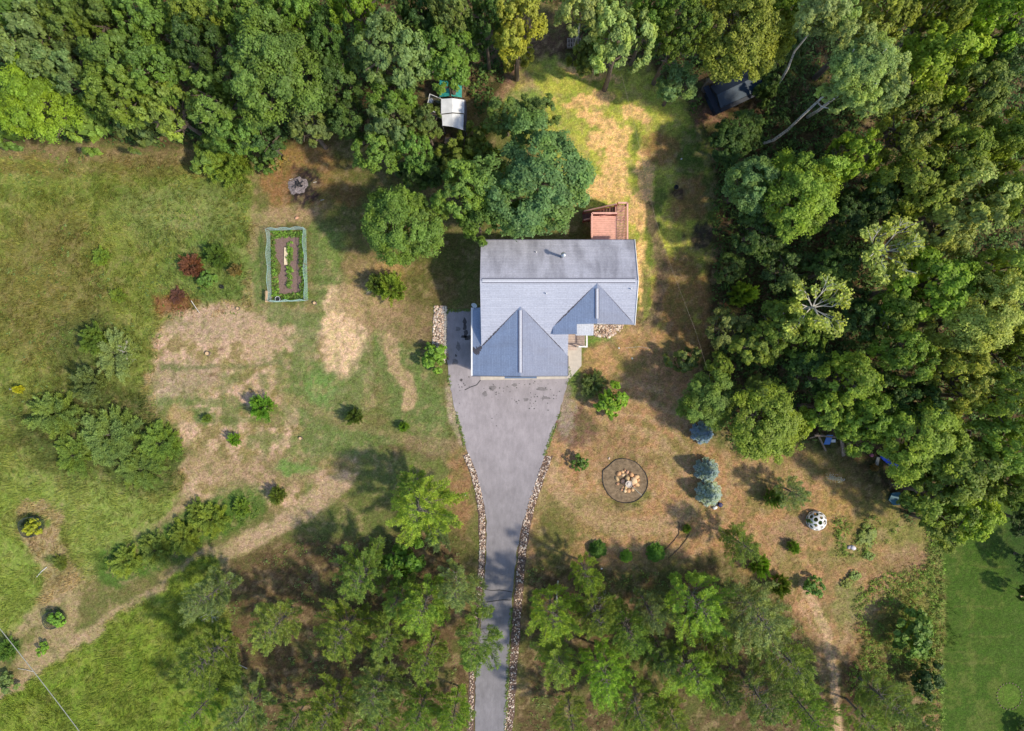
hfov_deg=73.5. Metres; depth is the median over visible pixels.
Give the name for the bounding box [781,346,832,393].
broadleaf tree
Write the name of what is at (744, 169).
broadleaf tree
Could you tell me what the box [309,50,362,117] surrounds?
broadleaf tree
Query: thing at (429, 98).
wire pen
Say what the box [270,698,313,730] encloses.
pine tree
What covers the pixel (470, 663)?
pine tree
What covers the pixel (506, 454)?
driveway
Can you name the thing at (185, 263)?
evergreen shrub
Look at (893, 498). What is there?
sandbox
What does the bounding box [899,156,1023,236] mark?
broadleaf tree
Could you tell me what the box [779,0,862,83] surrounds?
birch tree
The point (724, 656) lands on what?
pine tree
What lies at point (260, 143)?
broadleaf tree
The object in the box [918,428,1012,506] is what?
broadleaf tree
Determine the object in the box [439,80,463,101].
green shelter
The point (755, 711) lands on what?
pine tree
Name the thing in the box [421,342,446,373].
leafy shrub
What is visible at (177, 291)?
evergreen shrub
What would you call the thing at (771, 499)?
evergreen shrub
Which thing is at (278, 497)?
evergreen shrub
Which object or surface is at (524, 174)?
broadleaf tree
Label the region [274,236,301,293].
garden soil
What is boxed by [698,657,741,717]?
pine tree
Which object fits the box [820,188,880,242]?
broadleaf tree
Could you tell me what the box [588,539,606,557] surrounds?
spruce tree
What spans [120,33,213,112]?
broadleaf tree
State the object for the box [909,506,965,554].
broadleaf tree
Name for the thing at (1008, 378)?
broadleaf tree
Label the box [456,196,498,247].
broadleaf tree
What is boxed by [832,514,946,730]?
field weeds
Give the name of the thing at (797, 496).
pine tree
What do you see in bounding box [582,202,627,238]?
back deck
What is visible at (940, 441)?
broadleaf tree
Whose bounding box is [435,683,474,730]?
pine tree
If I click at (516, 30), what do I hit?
broadleaf tree
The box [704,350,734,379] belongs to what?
broadleaf tree
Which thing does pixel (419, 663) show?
pine tree
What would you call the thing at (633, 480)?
boulder
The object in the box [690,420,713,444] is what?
spruce tree
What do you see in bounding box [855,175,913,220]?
broadleaf tree
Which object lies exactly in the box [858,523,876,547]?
leafy shrub
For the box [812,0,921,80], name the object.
broadleaf tree
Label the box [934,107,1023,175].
broadleaf tree
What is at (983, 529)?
broadleaf tree
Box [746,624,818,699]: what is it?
pine tree
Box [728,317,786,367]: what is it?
broadleaf tree
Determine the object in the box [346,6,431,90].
broadleaf tree
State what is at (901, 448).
broadleaf tree
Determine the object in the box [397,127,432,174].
broadleaf tree
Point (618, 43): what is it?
broadleaf tree
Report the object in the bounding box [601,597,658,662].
pine tree
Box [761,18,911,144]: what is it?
birch tree
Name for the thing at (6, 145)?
leafy shrub
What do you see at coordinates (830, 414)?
broadleaf tree
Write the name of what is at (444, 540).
pine tree
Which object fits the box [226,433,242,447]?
evergreen shrub
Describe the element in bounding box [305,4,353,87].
broadleaf tree
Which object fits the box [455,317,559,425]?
driveway stain
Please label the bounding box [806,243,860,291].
broadleaf tree
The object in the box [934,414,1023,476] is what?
broadleaf tree
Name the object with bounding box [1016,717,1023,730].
leafy shrub
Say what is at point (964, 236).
broadleaf tree
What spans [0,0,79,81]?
broadleaf tree
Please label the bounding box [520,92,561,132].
broadleaf tree
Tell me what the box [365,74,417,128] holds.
broadleaf tree
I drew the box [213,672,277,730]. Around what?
pine tree
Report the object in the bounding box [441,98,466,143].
animal shelter
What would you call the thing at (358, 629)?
pine tree
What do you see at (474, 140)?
leafy shrub
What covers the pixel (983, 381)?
broadleaf tree
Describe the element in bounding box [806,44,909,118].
birch tree
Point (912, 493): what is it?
leafy shrub
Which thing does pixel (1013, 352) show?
broadleaf tree
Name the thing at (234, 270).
evergreen shrub
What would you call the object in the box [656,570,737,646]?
pine tree
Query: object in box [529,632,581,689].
pine tree
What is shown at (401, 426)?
evergreen shrub
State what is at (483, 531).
river rocks
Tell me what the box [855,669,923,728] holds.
pine tree
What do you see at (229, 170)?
evergreen shrub
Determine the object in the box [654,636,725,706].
pine tree
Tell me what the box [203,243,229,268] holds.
evergreen shrub
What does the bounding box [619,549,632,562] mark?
spruce tree
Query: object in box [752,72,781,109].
leafy shrub
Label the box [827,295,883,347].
broadleaf tree
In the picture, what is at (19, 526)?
plant cage
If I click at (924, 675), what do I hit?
leafy shrub
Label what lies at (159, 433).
evergreen shrub
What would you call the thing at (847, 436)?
broadleaf tree
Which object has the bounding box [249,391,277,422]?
evergreen shrub
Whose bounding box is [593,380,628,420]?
leafy shrub
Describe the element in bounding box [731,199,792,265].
broadleaf tree
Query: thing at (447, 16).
broadleaf tree
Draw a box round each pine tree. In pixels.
[168,622,241,700]
[177,685,222,730]
[178,566,243,627]
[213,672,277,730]
[247,598,302,655]
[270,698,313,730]
[296,671,357,730]
[313,597,380,663]
[329,535,395,603]
[350,657,415,724]
[352,695,400,730]
[366,609,421,662]
[381,572,422,623]
[385,475,469,547]
[390,464,430,504]
[395,573,450,652]
[396,680,446,730]
[404,629,449,686]
[422,520,451,553]
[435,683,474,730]
[436,558,489,615]
[454,604,504,677]
[524,582,590,647]
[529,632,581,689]
[550,691,588,730]
[567,550,603,599]
[572,583,620,640]
[575,637,638,711]
[596,675,669,730]
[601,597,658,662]
[629,587,679,636]
[635,632,681,683]
[651,693,689,730]
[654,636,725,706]
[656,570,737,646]
[694,623,742,668]
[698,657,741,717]
[713,577,794,661]
[718,521,761,567]
[724,658,791,727]
[731,372,773,415]
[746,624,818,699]
[773,475,811,510]
[776,683,847,730]
[839,689,898,730]
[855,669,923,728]
[890,691,942,730]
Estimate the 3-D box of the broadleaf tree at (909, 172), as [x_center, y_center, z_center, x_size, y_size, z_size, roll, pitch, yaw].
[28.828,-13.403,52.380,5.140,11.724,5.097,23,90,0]
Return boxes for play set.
[810,433,849,456]
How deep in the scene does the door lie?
57.59 m
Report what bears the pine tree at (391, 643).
on the ground at (984, 660)
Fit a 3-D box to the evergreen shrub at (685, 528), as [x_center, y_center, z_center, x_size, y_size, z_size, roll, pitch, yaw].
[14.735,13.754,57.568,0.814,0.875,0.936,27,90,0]
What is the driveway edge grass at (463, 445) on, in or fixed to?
on the ground at (984, 660)
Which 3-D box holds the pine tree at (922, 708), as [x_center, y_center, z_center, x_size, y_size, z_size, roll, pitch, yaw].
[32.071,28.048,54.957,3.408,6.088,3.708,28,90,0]
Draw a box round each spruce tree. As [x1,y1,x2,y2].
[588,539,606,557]
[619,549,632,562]
[645,542,665,561]
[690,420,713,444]
[693,456,719,481]
[694,481,721,506]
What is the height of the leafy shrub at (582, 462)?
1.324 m
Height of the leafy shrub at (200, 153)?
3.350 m
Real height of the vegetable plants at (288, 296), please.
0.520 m
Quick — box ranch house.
[471,239,638,377]
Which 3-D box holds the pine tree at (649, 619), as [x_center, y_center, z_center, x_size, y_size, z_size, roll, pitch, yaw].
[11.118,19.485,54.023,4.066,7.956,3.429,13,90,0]
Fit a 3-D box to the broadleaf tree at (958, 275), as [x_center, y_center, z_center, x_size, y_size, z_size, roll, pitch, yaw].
[30.365,-5.837,52.172,7.055,12.140,5.856,-2,90,0]
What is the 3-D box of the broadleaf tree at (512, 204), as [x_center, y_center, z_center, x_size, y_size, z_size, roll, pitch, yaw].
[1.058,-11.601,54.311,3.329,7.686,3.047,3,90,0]
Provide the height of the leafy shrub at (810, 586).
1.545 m
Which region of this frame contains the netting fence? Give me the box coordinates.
[265,226,307,302]
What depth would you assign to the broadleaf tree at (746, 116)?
53.52 m
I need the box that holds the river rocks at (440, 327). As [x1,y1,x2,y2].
[432,305,448,359]
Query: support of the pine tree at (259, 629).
on the ground at (984, 660)
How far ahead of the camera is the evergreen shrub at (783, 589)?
56.67 m
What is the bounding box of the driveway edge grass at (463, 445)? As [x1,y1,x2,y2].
[446,308,571,730]
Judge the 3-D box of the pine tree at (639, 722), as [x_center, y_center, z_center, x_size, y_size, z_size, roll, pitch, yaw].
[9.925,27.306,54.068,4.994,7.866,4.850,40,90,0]
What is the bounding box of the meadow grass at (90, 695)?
[0,149,961,730]
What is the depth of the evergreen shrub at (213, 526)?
57.30 m
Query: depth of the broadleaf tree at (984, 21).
47.24 m
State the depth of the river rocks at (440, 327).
57.93 m
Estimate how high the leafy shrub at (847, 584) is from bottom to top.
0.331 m
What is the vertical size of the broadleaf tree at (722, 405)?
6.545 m
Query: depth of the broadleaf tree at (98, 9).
47.68 m
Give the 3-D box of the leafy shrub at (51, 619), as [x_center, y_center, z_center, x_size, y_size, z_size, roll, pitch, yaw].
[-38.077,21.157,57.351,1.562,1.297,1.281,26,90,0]
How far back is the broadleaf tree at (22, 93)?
49.27 m
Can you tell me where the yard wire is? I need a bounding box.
[621,74,705,363]
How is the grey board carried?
on the ground at (984, 660)
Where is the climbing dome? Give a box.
[806,511,826,530]
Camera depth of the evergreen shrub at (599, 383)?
57.29 m
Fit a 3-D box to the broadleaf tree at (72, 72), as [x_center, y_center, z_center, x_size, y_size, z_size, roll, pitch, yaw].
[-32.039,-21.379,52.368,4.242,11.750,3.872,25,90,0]
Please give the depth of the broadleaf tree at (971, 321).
47.15 m
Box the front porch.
[568,334,587,349]
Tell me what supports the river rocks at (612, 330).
on the ground at (984, 660)
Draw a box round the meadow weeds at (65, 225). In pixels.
[0,150,259,576]
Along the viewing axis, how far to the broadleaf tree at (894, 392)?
50.46 m
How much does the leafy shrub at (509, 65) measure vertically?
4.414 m
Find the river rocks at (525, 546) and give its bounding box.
[504,456,550,730]
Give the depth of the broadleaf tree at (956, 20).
47.34 m
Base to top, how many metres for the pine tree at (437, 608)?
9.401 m
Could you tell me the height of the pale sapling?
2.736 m
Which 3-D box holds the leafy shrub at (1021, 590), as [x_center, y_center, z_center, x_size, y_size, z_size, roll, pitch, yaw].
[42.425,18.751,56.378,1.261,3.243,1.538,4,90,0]
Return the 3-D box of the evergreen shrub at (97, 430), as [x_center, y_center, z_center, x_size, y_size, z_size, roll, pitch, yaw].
[-33.597,5.889,57.170,5.674,1.704,5.598,16,90,0]
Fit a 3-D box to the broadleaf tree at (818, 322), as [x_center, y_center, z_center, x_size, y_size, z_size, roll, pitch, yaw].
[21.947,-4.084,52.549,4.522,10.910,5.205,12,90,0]
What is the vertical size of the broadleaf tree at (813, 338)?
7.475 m
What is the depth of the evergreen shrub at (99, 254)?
57.54 m
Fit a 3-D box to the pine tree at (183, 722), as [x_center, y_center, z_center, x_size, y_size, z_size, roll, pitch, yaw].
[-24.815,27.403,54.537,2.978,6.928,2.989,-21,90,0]
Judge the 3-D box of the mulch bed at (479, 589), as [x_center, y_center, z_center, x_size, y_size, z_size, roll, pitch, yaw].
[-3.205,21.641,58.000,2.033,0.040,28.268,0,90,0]
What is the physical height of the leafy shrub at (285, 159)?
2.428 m
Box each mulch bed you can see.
[462,455,485,730]
[505,456,552,730]
[603,459,646,502]
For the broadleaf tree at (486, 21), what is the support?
on the ground at (984, 660)
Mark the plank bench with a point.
(266, 295)
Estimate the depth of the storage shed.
55.85 m
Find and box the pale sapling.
[826,474,844,482]
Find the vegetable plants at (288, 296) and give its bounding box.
[269,229,308,301]
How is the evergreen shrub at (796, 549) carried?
on the ground at (984, 660)
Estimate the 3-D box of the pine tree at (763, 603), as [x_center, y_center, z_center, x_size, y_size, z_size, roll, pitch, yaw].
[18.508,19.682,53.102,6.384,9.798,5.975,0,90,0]
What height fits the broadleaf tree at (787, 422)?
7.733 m
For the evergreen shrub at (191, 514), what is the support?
on the ground at (984, 660)
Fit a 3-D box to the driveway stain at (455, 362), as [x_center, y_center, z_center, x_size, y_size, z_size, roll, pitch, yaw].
[-1.532,0.952,57.964,10.036,0.003,3.726,34,90,0]
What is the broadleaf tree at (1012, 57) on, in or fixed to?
on the ground at (984, 660)
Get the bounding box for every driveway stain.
[452,327,550,400]
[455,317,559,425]
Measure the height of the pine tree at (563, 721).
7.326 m
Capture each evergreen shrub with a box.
[0,635,19,661]
[11,385,24,392]
[21,390,84,441]
[52,553,68,570]
[53,431,96,478]
[67,365,108,405]
[74,404,146,466]
[77,320,108,355]
[91,245,110,265]
[95,327,141,385]
[106,543,143,578]
[108,286,127,302]
[113,446,170,490]
[134,419,183,461]
[138,528,173,570]
[167,517,201,556]
[168,285,186,304]
[178,253,204,279]
[185,497,205,525]
[189,502,232,538]
[199,143,253,187]
[201,414,211,422]
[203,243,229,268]
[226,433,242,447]
[227,263,241,276]
[232,496,250,518]
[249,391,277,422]
[269,484,287,505]
[343,407,363,425]
[365,273,382,296]
[376,270,406,307]
[396,422,409,431]
[581,368,607,395]
[682,524,690,533]
[727,281,759,307]
[747,552,771,580]
[762,488,783,509]
[769,573,792,599]
[786,539,801,554]
[869,463,879,471]
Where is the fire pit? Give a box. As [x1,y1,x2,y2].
[288,176,307,194]
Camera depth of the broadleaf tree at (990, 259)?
48.12 m
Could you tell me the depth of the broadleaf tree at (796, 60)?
54.57 m
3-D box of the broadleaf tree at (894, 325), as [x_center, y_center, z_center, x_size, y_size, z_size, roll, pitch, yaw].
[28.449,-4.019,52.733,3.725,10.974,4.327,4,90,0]
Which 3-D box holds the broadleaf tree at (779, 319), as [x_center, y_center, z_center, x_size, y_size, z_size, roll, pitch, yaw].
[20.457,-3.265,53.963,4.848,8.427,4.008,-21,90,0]
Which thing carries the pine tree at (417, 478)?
on the ground at (984, 660)
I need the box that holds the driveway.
[446,311,568,730]
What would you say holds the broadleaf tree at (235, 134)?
on the ground at (984, 660)
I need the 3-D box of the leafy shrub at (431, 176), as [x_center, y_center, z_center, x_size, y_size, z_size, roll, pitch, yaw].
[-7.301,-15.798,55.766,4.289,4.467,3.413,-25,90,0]
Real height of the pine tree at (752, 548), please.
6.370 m
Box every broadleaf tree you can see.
[0,0,56,43]
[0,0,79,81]
[0,50,86,144]
[29,38,104,99]
[36,0,121,60]
[60,0,166,67]
[77,27,180,109]
[79,62,178,139]
[104,0,198,70]
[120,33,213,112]
[129,78,202,142]
[166,0,235,54]
[169,11,231,79]
[185,63,256,141]
[206,0,269,43]
[209,105,259,155]
[222,4,335,132]
[238,120,286,157]
[264,0,325,53]
[282,100,332,149]
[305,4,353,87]
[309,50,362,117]
[326,0,384,47]
[326,90,367,144]
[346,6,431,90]
[350,124,403,174]
[359,183,446,267]
[364,98,410,155]
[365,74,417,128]
[395,0,441,51]
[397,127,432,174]
[405,103,443,149]
[407,15,480,98]
[408,193,451,230]
[426,0,474,44]
[429,157,490,219]
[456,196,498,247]
[461,0,503,72]
[472,105,596,241]
[482,95,524,138]
[491,0,547,81]
[508,196,531,235]
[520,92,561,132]
[588,6,658,91]
[629,0,676,65]
[643,0,712,85]
[655,59,698,106]
[675,368,736,431]
[696,0,797,92]
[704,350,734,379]
[705,305,751,350]
[708,119,751,168]
[713,251,745,283]
[720,108,764,151]
[721,155,782,216]
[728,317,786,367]
[728,377,813,464]
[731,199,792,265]
[749,0,802,27]
[751,296,816,350]
[752,146,849,243]
[760,247,816,293]
[771,32,806,70]
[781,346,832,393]
[782,271,854,339]
[783,326,833,366]
[796,388,856,430]
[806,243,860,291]
[808,350,887,407]
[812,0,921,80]
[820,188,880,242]
[822,417,885,457]
[824,127,883,182]
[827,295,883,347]
[837,391,898,440]
[842,367,907,413]
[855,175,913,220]
[859,214,926,285]
[859,286,929,338]
[863,81,958,163]
[864,328,940,386]
[866,12,991,111]
[866,245,982,324]
[870,143,957,221]
[876,396,972,489]
[879,439,947,482]
[886,201,979,262]
[891,471,982,527]
[896,348,998,418]
[897,0,977,48]
[897,382,950,429]
[899,58,1014,141]
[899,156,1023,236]
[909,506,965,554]
[914,267,1023,357]
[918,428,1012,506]
[922,363,1023,431]
[926,122,998,190]
[931,247,1023,296]
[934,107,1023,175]
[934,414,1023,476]
[935,170,1023,226]
[942,482,1006,543]
[944,24,1023,95]
[945,324,1023,366]
[952,0,1023,62]
[983,473,1023,510]
[1001,505,1023,537]
[1013,552,1023,575]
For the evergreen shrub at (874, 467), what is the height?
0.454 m
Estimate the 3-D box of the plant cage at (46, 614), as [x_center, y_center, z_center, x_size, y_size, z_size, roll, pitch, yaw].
[-38.500,21.312,57.550,1.562,0.900,1.456,0,90,0]
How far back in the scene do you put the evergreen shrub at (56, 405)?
57.13 m
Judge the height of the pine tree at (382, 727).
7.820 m
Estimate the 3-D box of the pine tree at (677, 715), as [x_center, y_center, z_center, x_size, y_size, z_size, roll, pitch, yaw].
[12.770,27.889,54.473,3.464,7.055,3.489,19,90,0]
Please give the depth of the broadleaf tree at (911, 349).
48.56 m
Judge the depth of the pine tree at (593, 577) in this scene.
53.82 m
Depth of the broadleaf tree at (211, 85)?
49.21 m
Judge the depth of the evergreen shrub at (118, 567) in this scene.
57.38 m
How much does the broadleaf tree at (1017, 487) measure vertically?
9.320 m
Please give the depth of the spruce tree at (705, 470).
56.66 m
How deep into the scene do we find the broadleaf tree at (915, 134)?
48.56 m
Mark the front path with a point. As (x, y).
(574, 361)
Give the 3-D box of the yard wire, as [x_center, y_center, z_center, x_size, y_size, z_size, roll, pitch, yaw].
[11.863,-11.293,54.400,0.454,1.209,24.123,-17,90,0]
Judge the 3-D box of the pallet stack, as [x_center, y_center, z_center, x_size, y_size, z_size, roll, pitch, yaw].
[5.235,-27.188,57.855,1.170,0.290,0.800,0,90,0]
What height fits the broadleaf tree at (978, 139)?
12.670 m
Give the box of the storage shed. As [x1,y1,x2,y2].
[703,69,762,115]
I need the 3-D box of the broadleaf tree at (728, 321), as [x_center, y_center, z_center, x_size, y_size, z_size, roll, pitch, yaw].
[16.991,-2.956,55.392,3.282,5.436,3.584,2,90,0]
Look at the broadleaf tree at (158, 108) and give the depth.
49.45 m
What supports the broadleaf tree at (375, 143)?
on the ground at (984, 660)
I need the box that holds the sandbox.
[888,492,899,504]
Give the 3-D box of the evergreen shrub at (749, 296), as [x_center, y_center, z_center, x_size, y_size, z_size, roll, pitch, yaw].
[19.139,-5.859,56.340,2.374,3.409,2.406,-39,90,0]
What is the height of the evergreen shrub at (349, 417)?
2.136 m
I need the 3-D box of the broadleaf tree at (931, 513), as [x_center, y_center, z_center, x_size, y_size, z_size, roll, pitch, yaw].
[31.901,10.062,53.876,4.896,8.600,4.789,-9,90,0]
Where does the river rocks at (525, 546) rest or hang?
on the mulch bed at (521, 585)
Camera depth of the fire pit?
57.95 m
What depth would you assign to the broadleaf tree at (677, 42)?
47.60 m
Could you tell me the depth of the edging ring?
57.93 m
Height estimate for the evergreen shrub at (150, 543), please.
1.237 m
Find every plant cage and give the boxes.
[17,515,45,537]
[42,609,65,629]
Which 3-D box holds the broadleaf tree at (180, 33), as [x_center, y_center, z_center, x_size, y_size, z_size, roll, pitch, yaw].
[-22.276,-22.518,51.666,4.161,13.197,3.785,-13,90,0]
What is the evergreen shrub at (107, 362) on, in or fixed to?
on the ground at (984, 660)
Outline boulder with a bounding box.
[631,477,636,483]
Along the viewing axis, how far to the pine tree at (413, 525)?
52.47 m
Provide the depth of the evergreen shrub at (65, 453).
57.27 m
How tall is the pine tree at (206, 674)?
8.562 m
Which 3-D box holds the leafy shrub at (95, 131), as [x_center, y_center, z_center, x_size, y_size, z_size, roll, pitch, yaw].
[-34.158,-19.545,55.208,4.346,5.584,3.458,-42,90,0]
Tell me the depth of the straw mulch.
57.88 m
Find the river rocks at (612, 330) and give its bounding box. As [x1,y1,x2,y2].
[593,324,623,338]
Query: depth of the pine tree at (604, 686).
52.89 m
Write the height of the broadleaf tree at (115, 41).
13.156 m
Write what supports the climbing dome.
on the ground at (984, 660)
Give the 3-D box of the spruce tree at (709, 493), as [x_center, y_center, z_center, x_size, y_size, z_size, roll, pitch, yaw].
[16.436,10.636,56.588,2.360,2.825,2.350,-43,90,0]
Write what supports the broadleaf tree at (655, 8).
on the ground at (984, 660)
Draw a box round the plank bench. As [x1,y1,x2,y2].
[265,291,267,301]
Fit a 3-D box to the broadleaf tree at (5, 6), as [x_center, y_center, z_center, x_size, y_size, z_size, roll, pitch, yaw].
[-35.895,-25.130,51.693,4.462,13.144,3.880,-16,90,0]
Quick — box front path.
[566,346,580,378]
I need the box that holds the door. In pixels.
[707,94,717,109]
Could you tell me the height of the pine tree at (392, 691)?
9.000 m
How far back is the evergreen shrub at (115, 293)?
57.58 m
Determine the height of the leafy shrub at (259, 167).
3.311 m
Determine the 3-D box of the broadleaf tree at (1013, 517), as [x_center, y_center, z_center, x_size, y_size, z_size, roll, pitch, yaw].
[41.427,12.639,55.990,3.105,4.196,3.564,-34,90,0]
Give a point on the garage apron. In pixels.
(504, 378)
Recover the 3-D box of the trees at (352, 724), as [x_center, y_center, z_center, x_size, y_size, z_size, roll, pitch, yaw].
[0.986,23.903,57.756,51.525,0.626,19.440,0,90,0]
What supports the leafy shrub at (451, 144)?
on the ground at (984, 660)
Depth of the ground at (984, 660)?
58.00 m
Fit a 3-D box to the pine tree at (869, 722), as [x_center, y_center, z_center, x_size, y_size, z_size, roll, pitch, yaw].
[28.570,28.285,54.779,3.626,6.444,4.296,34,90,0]
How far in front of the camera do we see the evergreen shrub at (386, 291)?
56.52 m
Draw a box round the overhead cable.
[0,629,78,730]
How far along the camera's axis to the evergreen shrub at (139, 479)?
57.41 m
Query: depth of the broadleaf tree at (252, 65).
46.36 m
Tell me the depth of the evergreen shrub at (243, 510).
57.43 m
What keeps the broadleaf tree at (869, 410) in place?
on the ground at (984, 660)
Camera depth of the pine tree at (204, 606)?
53.05 m
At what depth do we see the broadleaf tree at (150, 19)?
47.62 m
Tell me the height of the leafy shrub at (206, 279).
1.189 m
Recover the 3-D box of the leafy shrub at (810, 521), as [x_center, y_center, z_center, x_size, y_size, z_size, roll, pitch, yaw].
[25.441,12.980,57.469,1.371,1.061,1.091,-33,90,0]
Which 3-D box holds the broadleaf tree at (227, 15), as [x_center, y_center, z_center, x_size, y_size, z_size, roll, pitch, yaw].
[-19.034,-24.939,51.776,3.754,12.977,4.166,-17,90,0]
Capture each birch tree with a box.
[553,0,619,45]
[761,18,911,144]
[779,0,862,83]
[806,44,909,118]
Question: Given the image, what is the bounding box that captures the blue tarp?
[880,456,897,466]
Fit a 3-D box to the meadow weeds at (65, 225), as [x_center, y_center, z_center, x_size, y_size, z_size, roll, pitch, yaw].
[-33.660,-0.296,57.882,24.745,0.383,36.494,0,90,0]
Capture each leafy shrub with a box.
[0,110,26,151]
[0,671,20,693]
[21,517,42,535]
[35,641,48,656]
[46,609,66,627]
[54,104,114,156]
[113,109,167,154]
[189,132,227,181]
[196,270,217,290]
[247,144,281,175]
[267,154,290,171]
[382,535,425,579]
[395,149,442,193]
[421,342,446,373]
[432,138,473,184]
[456,120,488,157]
[467,24,490,56]
[475,140,506,179]
[503,35,534,72]
[565,36,604,77]
[571,453,588,471]
[590,32,614,62]
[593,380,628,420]
[662,347,701,372]
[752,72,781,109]
[802,575,825,597]
[806,513,821,526]
[841,578,851,588]
[849,571,861,582]
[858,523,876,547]
[863,550,875,560]
[892,608,934,659]
[899,483,941,512]
[910,660,946,701]
[1013,584,1023,601]
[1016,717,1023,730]
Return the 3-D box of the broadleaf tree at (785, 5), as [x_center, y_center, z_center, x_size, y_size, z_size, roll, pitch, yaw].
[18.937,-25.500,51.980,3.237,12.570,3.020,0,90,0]
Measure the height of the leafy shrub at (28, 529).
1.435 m
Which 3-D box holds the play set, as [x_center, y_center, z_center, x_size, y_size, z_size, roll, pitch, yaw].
[26.823,6.497,56.941,4.486,2.022,1.632,18,90,0]
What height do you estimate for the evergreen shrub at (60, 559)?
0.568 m
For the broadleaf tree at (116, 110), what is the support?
on the ground at (984, 660)
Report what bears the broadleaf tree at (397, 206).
on the ground at (984, 660)
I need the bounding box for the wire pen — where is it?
[428,94,441,118]
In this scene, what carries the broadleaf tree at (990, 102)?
on the ground at (984, 660)
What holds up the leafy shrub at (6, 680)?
on the ground at (984, 660)
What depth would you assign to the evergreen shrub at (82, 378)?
56.50 m
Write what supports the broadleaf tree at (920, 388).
on the ground at (984, 660)
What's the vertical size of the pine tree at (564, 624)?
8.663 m
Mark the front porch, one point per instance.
(578, 341)
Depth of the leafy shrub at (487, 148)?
54.99 m
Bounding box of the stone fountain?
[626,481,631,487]
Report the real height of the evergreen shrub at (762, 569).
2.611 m
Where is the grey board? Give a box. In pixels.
[875,457,879,464]
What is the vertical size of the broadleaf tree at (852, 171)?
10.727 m
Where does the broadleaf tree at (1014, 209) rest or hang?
on the ground at (984, 660)
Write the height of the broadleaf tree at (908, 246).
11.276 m
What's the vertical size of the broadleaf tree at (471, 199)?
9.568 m
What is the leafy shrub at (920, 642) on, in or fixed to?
on the ground at (984, 660)
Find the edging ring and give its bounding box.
[602,458,647,502]
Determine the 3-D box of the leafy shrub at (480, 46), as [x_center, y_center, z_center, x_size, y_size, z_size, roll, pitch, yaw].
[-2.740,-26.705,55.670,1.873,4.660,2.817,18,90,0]
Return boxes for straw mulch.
[284,247,287,264]
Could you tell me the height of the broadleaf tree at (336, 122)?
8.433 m
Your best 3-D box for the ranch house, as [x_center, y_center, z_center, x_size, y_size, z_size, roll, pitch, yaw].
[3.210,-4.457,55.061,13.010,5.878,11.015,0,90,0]
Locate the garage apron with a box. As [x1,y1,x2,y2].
[480,376,565,379]
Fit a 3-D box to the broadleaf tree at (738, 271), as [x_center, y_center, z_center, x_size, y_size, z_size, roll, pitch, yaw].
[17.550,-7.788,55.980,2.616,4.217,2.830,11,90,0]
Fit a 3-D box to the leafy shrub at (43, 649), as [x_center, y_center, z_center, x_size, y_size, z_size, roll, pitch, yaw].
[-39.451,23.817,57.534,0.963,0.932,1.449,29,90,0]
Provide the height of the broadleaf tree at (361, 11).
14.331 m
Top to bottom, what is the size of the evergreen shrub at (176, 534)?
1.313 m
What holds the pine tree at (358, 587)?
on the ground at (984, 660)
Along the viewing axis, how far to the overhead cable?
51.47 m
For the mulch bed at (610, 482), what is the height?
0.030 m
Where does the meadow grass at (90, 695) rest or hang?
on the ground at (984, 660)
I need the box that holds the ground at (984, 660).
[0,0,1023,730]
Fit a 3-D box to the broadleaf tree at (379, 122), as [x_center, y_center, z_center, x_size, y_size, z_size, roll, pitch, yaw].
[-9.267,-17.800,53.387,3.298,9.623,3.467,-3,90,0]
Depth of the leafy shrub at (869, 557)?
57.80 m
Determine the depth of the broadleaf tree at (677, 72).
52.79 m
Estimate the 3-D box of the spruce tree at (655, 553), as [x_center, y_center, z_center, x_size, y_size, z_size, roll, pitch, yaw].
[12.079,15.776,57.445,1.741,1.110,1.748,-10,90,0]
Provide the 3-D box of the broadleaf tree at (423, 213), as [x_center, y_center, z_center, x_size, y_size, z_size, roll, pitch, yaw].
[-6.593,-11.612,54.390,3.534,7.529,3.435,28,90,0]
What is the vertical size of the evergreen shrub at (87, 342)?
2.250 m
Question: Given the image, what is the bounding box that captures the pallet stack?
[567,38,580,48]
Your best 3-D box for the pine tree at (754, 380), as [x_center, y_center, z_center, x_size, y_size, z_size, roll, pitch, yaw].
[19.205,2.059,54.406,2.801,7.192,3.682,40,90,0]
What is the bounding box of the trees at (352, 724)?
[220,534,826,730]
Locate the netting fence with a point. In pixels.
(269, 292)
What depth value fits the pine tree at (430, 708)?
53.51 m
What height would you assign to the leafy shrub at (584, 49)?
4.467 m
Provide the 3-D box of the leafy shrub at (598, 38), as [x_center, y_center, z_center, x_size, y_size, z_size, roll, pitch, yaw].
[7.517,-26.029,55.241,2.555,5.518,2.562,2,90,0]
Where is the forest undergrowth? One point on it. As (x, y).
(794, 142)
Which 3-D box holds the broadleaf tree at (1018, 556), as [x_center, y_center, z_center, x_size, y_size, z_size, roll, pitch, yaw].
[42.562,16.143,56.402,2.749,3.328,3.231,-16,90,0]
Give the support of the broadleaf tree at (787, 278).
on the ground at (984, 660)
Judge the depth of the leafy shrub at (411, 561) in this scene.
55.14 m
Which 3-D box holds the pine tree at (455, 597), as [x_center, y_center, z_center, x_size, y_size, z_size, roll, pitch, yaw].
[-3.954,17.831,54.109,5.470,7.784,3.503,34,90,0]
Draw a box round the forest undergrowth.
[0,0,1023,523]
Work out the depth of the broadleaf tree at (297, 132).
51.21 m
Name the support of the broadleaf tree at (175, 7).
on the ground at (984, 660)
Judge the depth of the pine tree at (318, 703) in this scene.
53.05 m
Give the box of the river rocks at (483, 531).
[464,454,485,730]
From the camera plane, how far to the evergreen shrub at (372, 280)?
56.71 m
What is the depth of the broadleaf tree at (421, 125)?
50.90 m

